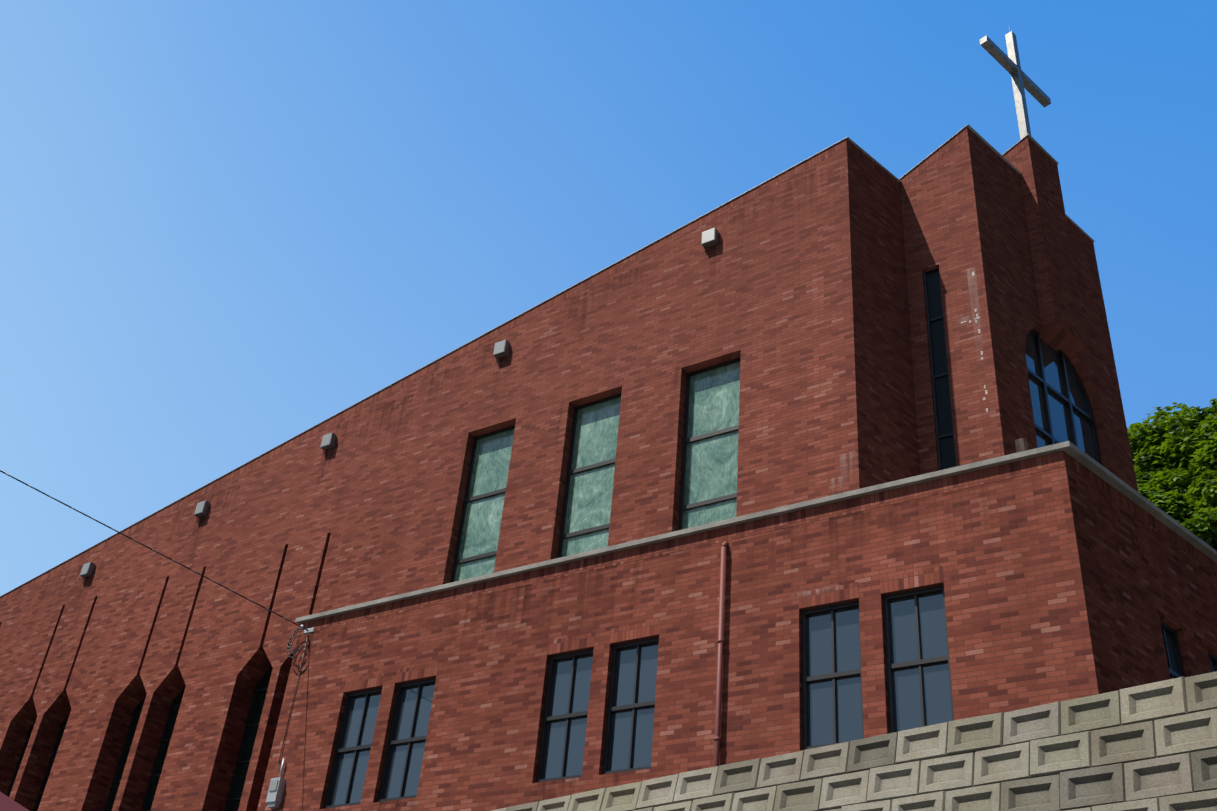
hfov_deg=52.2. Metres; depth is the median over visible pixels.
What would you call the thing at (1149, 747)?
retaining wall
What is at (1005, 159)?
tower flashing
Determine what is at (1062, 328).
tower pier
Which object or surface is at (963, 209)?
tower wall
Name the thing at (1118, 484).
coping
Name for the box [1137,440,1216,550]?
tree leaves
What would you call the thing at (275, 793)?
service cable
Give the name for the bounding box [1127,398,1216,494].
tree leaves
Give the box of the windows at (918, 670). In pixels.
[323,586,1216,808]
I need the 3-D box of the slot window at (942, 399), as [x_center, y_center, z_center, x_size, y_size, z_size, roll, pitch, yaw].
[5.763,0.014,21.338,0.316,6.118,0.070,-16,-40,29]
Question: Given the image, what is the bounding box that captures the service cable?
[0,470,313,808]
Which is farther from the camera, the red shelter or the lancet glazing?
the lancet glazing
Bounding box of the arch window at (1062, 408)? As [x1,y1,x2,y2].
[1025,329,1101,464]
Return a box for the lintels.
[344,566,943,691]
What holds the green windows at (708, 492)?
attached to the brick wall at (792, 294)
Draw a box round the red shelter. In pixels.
[0,792,28,810]
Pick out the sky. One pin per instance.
(227, 227)
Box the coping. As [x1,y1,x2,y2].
[295,441,1216,624]
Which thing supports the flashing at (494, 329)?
on the brick wall at (792, 294)
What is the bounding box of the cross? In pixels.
[980,27,1050,139]
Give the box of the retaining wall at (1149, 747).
[491,671,1216,810]
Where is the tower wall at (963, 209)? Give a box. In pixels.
[901,130,1138,492]
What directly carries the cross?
attached to the tower wall at (963, 209)
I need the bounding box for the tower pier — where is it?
[1008,142,1087,353]
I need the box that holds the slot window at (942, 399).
[923,267,956,469]
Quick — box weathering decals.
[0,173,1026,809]
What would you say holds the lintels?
attached to the brick wall at (1063, 583)
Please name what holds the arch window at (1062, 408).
attached to the tower wall at (963, 209)
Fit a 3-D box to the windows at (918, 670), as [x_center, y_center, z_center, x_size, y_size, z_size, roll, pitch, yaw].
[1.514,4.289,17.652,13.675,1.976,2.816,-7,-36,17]
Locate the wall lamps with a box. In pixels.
[80,227,718,579]
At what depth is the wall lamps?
27.67 m
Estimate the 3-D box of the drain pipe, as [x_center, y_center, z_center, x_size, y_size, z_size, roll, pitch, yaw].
[1.504,4.267,16.788,0.096,5.534,0.189,-16,-40,29]
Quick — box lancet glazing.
[6,665,272,810]
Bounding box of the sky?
[0,0,1216,595]
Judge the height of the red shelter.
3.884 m
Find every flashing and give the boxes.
[0,137,901,596]
[899,124,1094,241]
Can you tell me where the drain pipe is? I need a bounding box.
[714,541,728,766]
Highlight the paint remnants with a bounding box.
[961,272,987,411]
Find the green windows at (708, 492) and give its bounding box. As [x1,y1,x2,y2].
[450,357,740,582]

